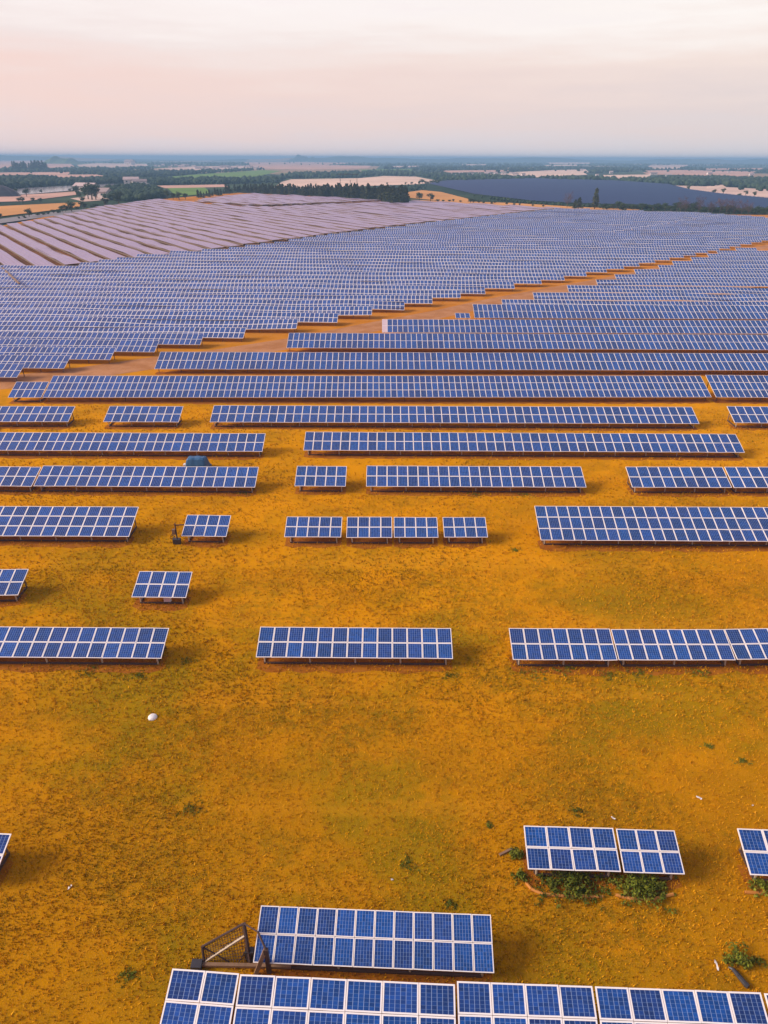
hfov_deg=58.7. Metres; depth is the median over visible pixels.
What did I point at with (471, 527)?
solar table
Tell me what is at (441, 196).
field
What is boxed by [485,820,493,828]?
weed clump
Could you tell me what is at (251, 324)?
solar row
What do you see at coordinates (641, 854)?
solar table
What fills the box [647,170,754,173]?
field
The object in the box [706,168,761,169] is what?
field
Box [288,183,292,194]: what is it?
pine tree
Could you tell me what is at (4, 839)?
solar table
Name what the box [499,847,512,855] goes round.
timber plank
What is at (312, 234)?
solar row
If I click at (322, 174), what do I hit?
wood
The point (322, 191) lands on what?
pine tree
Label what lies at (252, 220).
solar row
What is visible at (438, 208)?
solar row
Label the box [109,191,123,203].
broadleaf tree
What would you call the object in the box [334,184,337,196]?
pine tree
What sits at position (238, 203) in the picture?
solar row
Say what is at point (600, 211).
solar row
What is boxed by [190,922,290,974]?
frame
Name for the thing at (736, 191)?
field
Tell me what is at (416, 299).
solar row
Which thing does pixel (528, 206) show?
solar row
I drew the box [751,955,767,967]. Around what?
weed clump
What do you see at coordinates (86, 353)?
solar row
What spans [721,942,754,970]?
leafy shrub
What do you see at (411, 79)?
sky
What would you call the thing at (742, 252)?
solar row
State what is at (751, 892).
earth edging
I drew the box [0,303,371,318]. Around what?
solar row
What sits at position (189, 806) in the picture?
weed clump
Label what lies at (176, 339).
solar row
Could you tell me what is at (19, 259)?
bare ground
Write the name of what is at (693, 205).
broadleaf tree
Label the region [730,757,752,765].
weed clump
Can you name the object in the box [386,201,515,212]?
solar row
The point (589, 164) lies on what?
wood
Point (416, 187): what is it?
wood
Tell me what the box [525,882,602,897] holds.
earth edging
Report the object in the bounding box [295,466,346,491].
solar table
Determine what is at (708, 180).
wood
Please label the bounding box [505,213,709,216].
solar row
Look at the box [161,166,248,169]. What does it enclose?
field
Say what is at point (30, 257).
solar row
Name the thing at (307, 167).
field
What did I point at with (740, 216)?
solar row
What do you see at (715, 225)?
solar row
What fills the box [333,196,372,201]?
solar row
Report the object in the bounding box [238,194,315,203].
solar row
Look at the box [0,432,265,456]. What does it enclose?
solar table
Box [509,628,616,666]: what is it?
solar table
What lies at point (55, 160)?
hill
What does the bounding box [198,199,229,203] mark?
solar row
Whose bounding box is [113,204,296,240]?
solar row
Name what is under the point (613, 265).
solar row
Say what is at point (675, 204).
broadleaf tree
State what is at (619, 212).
solar row
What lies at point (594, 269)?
solar row
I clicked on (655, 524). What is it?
solar table
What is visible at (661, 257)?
solar row
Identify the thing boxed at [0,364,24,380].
solar row
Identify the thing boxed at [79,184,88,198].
broadleaf tree
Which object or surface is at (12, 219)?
road
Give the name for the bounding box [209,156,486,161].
hill
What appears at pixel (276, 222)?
solar row
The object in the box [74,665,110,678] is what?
weed clump
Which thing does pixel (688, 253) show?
solar row
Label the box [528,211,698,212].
solar row
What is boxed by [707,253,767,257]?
solar row
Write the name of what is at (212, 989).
solar table
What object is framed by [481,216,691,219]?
solar row
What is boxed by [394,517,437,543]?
solar table
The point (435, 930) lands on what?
solar table
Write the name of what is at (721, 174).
field
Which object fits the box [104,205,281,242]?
solar row
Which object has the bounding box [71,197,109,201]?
field
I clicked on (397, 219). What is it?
solar row
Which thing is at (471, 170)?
field
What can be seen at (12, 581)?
solar table
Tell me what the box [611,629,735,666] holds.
solar table
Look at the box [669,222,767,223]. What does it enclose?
solar row
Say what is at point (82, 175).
field
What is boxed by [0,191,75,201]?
field
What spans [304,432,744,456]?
solar table
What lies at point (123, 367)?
road
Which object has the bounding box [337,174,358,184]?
power gantry
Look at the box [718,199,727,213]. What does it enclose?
bare tree
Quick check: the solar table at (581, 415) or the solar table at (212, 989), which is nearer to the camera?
the solar table at (212, 989)
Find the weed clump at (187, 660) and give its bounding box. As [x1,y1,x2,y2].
[176,656,197,664]
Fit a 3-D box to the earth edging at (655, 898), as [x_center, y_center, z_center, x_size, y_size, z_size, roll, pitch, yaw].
[11.552,17.007,30.199,2.603,0.136,0.373,0,27,0]
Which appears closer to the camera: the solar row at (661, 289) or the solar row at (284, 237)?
the solar row at (661, 289)
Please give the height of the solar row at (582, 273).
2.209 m
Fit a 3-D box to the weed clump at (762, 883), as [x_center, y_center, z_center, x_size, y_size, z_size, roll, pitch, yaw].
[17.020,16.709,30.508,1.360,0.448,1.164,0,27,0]
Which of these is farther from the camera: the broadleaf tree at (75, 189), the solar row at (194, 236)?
the broadleaf tree at (75, 189)
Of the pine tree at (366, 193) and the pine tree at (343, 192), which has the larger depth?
the pine tree at (343, 192)
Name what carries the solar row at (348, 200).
on the ground at (338, 865)
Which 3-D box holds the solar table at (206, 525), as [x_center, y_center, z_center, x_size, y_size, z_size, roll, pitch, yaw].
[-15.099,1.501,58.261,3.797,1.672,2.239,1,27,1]
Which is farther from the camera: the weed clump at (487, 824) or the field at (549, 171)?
the field at (549, 171)
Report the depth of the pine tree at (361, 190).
522.79 m
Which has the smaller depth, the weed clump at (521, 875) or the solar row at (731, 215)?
the weed clump at (521, 875)
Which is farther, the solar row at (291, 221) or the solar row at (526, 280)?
the solar row at (291, 221)
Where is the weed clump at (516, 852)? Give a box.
[509,846,523,859]
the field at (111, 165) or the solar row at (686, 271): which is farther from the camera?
the field at (111, 165)
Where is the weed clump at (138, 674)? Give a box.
[128,670,146,680]
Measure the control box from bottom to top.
0.640 m
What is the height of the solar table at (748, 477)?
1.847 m
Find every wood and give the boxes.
[0,165,153,172]
[0,174,134,188]
[60,167,264,177]
[80,161,259,164]
[96,182,166,200]
[140,175,285,184]
[269,161,767,166]
[274,168,422,178]
[349,183,426,190]
[384,164,767,173]
[414,171,535,180]
[474,194,765,212]
[537,174,767,187]
[738,183,767,190]
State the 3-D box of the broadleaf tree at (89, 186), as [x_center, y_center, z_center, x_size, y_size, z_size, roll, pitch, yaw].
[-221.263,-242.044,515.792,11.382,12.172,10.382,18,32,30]
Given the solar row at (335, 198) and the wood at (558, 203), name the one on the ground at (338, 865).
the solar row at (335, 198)
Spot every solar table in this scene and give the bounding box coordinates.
[0,406,74,426]
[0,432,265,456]
[0,466,40,491]
[0,506,138,541]
[0,569,28,601]
[0,626,168,664]
[0,833,11,869]
[8,382,48,401]
[34,466,258,492]
[42,376,710,400]
[103,406,182,426]
[132,571,191,603]
[154,352,767,373]
[160,968,238,1023]
[181,515,230,542]
[210,405,698,427]
[233,974,455,1023]
[253,905,493,977]
[256,627,452,664]
[284,517,341,542]
[286,333,767,352]
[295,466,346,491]
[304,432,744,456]
[346,517,391,543]
[366,466,585,492]
[382,319,767,335]
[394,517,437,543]
[443,517,487,542]
[455,313,469,318]
[457,981,597,1023]
[473,304,767,319]
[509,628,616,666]
[524,826,620,877]
[534,506,767,545]
[595,986,767,1023]
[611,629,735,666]
[616,829,684,880]
[626,467,731,492]
[706,375,767,400]
[724,467,767,492]
[724,628,767,665]
[727,406,767,427]
[737,828,767,881]
[764,993,767,1016]
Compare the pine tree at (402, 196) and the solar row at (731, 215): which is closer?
the solar row at (731, 215)
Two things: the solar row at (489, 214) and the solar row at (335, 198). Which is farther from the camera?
the solar row at (335, 198)
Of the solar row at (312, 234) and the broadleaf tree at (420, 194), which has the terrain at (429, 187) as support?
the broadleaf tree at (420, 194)
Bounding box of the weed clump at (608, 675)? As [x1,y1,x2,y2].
[599,670,622,680]
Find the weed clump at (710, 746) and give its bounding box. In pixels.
[699,741,714,748]
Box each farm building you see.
[72,182,99,190]
[86,188,111,197]
[123,177,138,183]
[124,159,134,164]
[131,179,146,183]
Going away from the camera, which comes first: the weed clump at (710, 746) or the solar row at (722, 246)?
the weed clump at (710, 746)
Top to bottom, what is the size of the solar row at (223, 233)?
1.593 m
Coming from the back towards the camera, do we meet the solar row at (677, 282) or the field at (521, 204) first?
the field at (521, 204)
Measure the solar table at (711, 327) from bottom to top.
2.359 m
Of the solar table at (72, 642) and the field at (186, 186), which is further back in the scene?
the field at (186, 186)
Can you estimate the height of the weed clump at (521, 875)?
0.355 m
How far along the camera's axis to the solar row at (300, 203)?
507.95 m
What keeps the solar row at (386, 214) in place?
on the ground at (338, 865)
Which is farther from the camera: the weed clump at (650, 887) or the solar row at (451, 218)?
the solar row at (451, 218)
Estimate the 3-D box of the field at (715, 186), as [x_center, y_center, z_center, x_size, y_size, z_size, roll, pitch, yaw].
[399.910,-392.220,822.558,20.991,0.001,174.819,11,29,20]
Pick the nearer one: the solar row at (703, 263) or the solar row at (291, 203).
the solar row at (703, 263)
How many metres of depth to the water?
672.09 m
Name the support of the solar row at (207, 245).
on the ground at (338, 865)
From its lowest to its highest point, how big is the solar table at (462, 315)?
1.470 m
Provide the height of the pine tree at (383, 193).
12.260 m
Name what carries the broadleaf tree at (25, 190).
on the field at (35, 196)
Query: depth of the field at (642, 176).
1329.20 m
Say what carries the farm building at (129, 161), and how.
on the field at (111, 165)
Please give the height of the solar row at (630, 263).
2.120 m
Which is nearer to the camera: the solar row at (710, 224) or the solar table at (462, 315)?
the solar table at (462, 315)
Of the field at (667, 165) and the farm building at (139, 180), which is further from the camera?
the field at (667, 165)
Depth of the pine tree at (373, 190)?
518.27 m
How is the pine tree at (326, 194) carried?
on the terrain at (429, 187)
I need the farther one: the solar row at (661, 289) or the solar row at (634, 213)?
the solar row at (634, 213)
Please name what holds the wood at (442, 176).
on the terrain at (429, 187)
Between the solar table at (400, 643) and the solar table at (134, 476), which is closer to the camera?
the solar table at (400, 643)
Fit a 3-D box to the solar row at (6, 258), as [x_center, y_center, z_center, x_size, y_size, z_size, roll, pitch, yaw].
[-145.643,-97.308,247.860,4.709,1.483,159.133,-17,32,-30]
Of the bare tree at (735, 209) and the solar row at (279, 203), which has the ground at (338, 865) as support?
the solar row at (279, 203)
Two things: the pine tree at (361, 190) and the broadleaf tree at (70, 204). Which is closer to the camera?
the broadleaf tree at (70, 204)
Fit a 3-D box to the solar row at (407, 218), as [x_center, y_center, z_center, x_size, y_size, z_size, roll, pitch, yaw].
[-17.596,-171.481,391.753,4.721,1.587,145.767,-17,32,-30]
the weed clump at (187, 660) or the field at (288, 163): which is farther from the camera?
the field at (288, 163)
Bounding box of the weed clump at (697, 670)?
[684,668,709,676]
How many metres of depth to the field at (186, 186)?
763.16 m
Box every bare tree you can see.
[563,191,572,205]
[677,197,688,211]
[696,196,706,211]
[710,201,718,211]
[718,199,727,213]
[722,198,733,214]
[730,199,740,214]
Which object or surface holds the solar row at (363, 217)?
on the ground at (338, 865)
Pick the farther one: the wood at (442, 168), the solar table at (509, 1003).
the wood at (442, 168)
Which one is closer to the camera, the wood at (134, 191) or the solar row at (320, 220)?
the solar row at (320, 220)
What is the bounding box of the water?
[13,184,121,193]
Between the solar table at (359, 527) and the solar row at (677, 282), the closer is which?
the solar table at (359, 527)
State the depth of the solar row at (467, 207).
431.59 m
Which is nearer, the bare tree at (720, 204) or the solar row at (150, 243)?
the solar row at (150, 243)
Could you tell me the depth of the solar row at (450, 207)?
430.86 m
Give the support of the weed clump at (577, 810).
on the ground at (338, 865)
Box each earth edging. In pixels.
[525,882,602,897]
[616,892,673,900]
[744,890,767,894]
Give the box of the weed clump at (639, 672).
[625,667,652,678]
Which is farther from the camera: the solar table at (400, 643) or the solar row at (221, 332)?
the solar row at (221, 332)
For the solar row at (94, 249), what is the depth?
250.88 m
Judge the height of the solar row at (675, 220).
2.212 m
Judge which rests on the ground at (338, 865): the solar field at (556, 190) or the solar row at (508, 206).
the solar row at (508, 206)
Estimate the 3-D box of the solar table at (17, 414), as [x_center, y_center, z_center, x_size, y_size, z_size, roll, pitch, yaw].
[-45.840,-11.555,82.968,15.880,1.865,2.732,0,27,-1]
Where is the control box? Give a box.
[163,598,171,601]
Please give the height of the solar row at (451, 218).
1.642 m
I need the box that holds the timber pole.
[2,267,19,283]
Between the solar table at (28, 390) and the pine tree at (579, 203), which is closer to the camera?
the solar table at (28, 390)
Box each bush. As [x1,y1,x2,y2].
[748,208,758,213]
[758,208,766,214]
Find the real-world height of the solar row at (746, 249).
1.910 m
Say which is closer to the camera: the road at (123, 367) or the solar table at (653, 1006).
the solar table at (653, 1006)
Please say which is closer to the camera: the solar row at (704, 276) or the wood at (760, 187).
the solar row at (704, 276)
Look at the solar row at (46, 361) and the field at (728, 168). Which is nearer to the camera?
the solar row at (46, 361)
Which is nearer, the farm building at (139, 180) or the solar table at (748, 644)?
the solar table at (748, 644)
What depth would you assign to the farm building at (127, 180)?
819.86 m
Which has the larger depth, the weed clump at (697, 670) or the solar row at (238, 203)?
the solar row at (238, 203)
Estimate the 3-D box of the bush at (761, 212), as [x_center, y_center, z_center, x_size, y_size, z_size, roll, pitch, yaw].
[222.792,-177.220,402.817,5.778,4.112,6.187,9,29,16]
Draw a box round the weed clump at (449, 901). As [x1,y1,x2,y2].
[442,898,458,909]
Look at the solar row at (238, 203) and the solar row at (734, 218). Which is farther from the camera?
the solar row at (238, 203)
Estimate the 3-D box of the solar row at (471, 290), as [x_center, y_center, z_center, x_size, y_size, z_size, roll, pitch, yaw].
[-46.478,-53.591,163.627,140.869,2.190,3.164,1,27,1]
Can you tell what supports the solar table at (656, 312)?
on the ground at (338, 865)
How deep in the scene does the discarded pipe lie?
27.08 m
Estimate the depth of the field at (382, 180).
946.47 m
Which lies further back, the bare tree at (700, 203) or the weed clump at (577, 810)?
the bare tree at (700, 203)
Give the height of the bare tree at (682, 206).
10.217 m
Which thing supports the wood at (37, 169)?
on the terrain at (429, 187)
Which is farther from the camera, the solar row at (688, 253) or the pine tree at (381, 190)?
the pine tree at (381, 190)
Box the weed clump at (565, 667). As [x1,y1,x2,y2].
[541,660,579,675]
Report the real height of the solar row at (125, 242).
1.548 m
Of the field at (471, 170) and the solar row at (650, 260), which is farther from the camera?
the field at (471, 170)
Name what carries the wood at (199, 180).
on the terrain at (429, 187)
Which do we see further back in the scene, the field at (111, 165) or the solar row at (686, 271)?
the field at (111, 165)
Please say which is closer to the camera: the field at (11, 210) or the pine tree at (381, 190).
the field at (11, 210)
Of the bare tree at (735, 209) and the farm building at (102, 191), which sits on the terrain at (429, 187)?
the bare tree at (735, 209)
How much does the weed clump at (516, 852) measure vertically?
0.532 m
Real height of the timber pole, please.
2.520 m
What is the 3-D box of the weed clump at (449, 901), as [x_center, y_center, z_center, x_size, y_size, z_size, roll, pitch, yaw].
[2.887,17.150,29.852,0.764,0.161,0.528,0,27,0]
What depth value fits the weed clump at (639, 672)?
43.32 m
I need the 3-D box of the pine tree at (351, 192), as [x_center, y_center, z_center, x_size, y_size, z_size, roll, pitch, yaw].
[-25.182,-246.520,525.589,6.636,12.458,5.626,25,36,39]
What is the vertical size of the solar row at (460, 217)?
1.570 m
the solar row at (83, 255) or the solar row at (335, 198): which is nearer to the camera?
the solar row at (83, 255)
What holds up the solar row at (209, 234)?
on the ground at (338, 865)
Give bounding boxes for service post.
[171,523,183,544]
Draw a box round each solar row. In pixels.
[0,224,80,265]
[0,235,55,265]
[0,249,23,268]
[0,265,586,278]
[0,269,564,282]
[0,273,541,286]
[0,276,514,290]
[0,282,484,295]
[0,287,460,300]
[0,292,431,304]
[0,297,403,309]
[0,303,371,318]
[0,309,337,325]
[0,316,297,332]
[0,325,245,341]
[0,332,203,347]
[0,339,158,355]
[0,346,115,363]
[0,355,70,371]
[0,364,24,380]
[7,223,101,261]
[21,221,123,258]
[33,219,143,256]
[44,217,168,253]
[54,215,186,251]
[63,213,204,250]
[73,211,222,248]
[79,262,606,274]
[81,209,238,247]
[89,208,254,246]
[96,206,268,243]
[97,259,623,270]
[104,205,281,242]
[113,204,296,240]
[116,257,639,268]
[120,203,308,237]
[126,202,321,236]
[133,201,332,234]
[136,254,654,264]
[142,200,341,233]
[148,199,353,231]
[154,199,366,230]
[169,250,669,261]
[179,201,376,228]
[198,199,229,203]
[201,198,250,205]
[201,249,683,258]
[211,198,268,205]
[211,203,384,227]
[212,196,275,204]
[219,196,288,204]
[223,195,295,204]
[229,247,695,256]
[232,195,305,204]
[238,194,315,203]
[239,194,319,203]
[242,205,395,226]
[247,193,333,202]
[250,193,341,202]
[258,206,405,225]
[260,243,719,250]
[270,194,347,202]
[271,206,415,223]
[274,241,729,249]
[280,206,424,223]
[291,194,356,201]
[291,205,433,221]
[302,205,443,221]
[310,196,362,201]
[313,204,449,219]
[321,204,459,219]
[330,203,467,218]
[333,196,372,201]
[341,203,475,217]
[343,203,479,216]
[360,202,493,215]
[363,203,487,216]
[372,202,502,214]
[381,201,509,213]
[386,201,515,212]
[406,201,521,212]
[410,200,534,210]
[410,201,526,211]
[440,201,540,210]
[464,218,680,221]
[468,203,544,209]
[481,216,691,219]
[497,214,703,217]
[502,299,767,304]
[504,205,550,209]
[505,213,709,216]
[520,211,711,213]
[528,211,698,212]
[533,292,767,300]
[535,210,671,211]
[548,209,588,209]
[562,213,724,215]
[567,285,767,293]
[595,210,643,210]
[596,279,767,287]
[614,274,767,279]
[634,269,767,274]
[641,227,767,228]
[655,224,767,226]
[658,265,767,269]
[662,223,767,224]
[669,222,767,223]
[672,261,767,265]
[676,221,767,222]
[683,220,767,221]
[689,219,750,219]
[691,257,767,261]
[695,218,767,219]
[701,217,755,218]
[707,216,764,217]
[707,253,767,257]
[712,215,750,215]
[717,251,767,253]
[735,248,757,250]
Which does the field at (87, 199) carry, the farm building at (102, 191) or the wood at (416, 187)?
the farm building at (102, 191)
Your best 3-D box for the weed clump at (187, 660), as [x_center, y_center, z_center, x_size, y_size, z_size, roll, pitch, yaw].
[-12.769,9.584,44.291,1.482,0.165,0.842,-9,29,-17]
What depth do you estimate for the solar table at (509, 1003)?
25.26 m
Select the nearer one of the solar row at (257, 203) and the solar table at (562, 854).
the solar table at (562, 854)
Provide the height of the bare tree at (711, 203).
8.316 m
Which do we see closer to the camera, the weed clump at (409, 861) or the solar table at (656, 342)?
the weed clump at (409, 861)
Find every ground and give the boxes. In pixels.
[0,193,767,1023]
[0,201,528,265]
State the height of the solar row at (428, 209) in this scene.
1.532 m
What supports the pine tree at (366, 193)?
on the terrain at (429, 187)
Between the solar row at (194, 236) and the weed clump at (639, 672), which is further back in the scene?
the solar row at (194, 236)
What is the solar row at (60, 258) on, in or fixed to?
on the ground at (338, 865)
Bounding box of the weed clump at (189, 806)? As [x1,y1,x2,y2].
[175,798,205,816]
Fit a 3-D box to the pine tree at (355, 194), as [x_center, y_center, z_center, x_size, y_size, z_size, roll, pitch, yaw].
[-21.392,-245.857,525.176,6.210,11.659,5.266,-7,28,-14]
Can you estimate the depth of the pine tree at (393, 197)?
474.28 m
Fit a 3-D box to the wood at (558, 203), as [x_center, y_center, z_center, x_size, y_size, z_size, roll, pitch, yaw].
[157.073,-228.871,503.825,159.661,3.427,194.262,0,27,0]
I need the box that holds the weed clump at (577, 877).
[531,870,620,911]
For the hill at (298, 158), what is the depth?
5208.21 m
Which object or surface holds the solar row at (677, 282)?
on the ground at (338, 865)
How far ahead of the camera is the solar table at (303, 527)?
57.95 m
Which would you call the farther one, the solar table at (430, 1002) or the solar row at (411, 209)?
the solar row at (411, 209)
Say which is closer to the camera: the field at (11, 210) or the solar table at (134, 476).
the solar table at (134, 476)
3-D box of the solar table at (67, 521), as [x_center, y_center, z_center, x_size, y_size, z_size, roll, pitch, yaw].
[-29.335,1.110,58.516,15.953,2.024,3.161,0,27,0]
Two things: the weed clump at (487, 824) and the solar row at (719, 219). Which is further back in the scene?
the solar row at (719, 219)
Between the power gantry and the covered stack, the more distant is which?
the power gantry
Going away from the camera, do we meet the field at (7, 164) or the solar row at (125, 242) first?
the solar row at (125, 242)
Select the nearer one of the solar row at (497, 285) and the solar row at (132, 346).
the solar row at (132, 346)
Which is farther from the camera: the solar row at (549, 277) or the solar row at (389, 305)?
the solar row at (549, 277)
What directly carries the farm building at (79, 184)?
on the terrain at (429, 187)
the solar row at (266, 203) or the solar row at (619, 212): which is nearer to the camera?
the solar row at (619, 212)
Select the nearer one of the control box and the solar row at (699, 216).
the control box
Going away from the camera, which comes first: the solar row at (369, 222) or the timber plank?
the timber plank
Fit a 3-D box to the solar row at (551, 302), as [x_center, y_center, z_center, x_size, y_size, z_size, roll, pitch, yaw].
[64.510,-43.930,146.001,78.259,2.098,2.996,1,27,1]
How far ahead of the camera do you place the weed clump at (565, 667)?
43.64 m
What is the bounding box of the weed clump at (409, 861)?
[399,854,419,872]
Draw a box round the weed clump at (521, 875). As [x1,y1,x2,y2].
[510,867,532,884]
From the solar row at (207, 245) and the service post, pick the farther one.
the solar row at (207, 245)
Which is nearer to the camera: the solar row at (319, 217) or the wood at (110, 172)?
the solar row at (319, 217)
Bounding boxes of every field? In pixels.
[0,161,73,167]
[0,172,68,174]
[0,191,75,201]
[0,202,79,215]
[49,174,102,177]
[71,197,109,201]
[78,163,147,167]
[160,184,224,187]
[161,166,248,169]
[168,187,207,195]
[172,170,278,177]
[245,162,347,164]
[250,165,369,169]
[274,176,432,187]
[361,169,410,170]
[408,190,467,200]
[420,200,638,209]
[430,178,767,207]
[445,170,503,171]
[501,172,586,176]
[516,169,587,173]
[549,162,589,163]
[603,174,649,177]
[643,172,748,175]
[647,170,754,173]
[649,165,686,166]
[652,167,679,168]
[675,185,767,197]
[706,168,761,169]
[707,185,724,188]
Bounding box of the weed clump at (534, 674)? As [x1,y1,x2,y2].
[521,667,547,683]
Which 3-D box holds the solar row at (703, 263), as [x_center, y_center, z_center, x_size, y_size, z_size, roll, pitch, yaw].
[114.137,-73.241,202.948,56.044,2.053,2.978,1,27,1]
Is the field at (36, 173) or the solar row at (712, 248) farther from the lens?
the field at (36, 173)
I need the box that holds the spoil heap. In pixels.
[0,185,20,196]
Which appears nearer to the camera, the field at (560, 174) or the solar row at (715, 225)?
the solar row at (715, 225)
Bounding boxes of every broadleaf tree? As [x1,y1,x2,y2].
[22,188,29,196]
[23,208,32,216]
[65,200,75,210]
[71,185,78,192]
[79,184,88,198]
[83,183,99,199]
[88,187,99,199]
[100,198,108,204]
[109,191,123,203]
[163,190,170,198]
[175,191,182,199]
[416,192,422,199]
[672,202,681,210]
[688,201,698,208]
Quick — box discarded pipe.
[728,966,749,988]
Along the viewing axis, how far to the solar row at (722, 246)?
246.82 m
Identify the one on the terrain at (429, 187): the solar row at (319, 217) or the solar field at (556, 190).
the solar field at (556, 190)
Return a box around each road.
[0,209,93,222]
[0,245,767,388]
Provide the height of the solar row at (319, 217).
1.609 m
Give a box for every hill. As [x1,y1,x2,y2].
[0,155,177,160]
[44,156,85,163]
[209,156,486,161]
[283,155,322,161]
[418,157,626,161]
[592,159,767,162]
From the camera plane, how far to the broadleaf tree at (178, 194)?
512.80 m
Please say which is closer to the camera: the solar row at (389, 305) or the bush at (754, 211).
the solar row at (389, 305)
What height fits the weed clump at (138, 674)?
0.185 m
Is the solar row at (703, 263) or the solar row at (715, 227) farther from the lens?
the solar row at (715, 227)
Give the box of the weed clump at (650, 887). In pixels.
[593,862,676,913]
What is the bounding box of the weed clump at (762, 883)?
[747,876,767,897]
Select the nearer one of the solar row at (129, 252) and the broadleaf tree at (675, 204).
the solar row at (129, 252)
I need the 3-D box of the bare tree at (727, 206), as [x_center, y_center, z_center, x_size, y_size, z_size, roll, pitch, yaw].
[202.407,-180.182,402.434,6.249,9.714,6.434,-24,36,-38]
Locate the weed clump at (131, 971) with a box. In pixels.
[116,967,139,987]
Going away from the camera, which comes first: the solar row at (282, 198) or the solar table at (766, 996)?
the solar table at (766, 996)
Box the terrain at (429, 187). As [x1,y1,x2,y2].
[0,157,767,224]
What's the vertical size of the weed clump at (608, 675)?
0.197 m
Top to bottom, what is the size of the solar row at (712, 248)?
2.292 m
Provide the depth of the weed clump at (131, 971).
27.22 m
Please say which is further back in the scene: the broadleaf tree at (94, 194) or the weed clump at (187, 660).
the broadleaf tree at (94, 194)
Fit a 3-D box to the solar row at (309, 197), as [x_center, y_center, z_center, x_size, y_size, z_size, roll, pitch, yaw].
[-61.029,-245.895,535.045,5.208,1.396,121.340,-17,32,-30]
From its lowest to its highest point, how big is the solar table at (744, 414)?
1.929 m
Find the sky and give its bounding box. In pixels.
[0,0,767,159]
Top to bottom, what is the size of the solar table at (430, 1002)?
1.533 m
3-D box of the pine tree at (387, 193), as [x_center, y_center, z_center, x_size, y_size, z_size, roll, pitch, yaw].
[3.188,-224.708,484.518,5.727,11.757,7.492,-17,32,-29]
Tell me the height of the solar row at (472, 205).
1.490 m
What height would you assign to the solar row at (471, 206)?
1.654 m
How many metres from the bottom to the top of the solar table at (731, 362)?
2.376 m
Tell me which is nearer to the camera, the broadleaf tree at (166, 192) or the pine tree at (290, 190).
the broadleaf tree at (166, 192)
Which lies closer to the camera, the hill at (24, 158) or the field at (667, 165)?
the field at (667, 165)
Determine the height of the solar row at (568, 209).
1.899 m
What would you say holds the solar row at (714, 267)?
on the ground at (338, 865)
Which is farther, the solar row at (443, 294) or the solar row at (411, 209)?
the solar row at (411, 209)
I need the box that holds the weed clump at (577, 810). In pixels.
[569,806,587,816]
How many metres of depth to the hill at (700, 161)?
5557.21 m
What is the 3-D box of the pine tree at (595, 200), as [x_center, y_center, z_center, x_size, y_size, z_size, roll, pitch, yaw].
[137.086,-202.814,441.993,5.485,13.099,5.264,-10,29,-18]
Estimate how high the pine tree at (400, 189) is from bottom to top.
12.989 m
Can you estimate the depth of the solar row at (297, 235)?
328.86 m
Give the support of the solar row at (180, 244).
on the ground at (338, 865)
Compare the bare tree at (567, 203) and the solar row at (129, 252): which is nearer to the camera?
the solar row at (129, 252)
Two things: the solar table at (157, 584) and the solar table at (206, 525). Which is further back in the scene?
the solar table at (206, 525)
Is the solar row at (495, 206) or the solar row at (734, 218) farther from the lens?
the solar row at (495, 206)
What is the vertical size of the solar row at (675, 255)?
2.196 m
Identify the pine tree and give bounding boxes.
[277,183,281,193]
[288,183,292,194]
[308,183,311,195]
[311,185,315,195]
[320,186,324,196]
[324,185,328,196]
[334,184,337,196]
[336,183,341,196]
[341,186,346,197]
[349,183,353,197]
[353,184,359,199]
[360,185,364,198]
[364,185,369,198]
[372,186,375,198]
[377,184,383,200]
[381,186,386,201]
[384,186,390,201]
[388,186,398,202]
[397,185,403,201]
[399,189,405,202]
[404,187,409,201]
[574,197,583,208]
[590,188,599,208]
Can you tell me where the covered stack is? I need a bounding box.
[183,456,211,466]
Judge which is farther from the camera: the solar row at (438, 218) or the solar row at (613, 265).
the solar row at (438, 218)
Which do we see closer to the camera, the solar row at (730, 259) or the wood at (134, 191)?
the solar row at (730, 259)
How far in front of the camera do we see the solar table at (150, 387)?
92.19 m
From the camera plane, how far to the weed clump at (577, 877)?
30.48 m

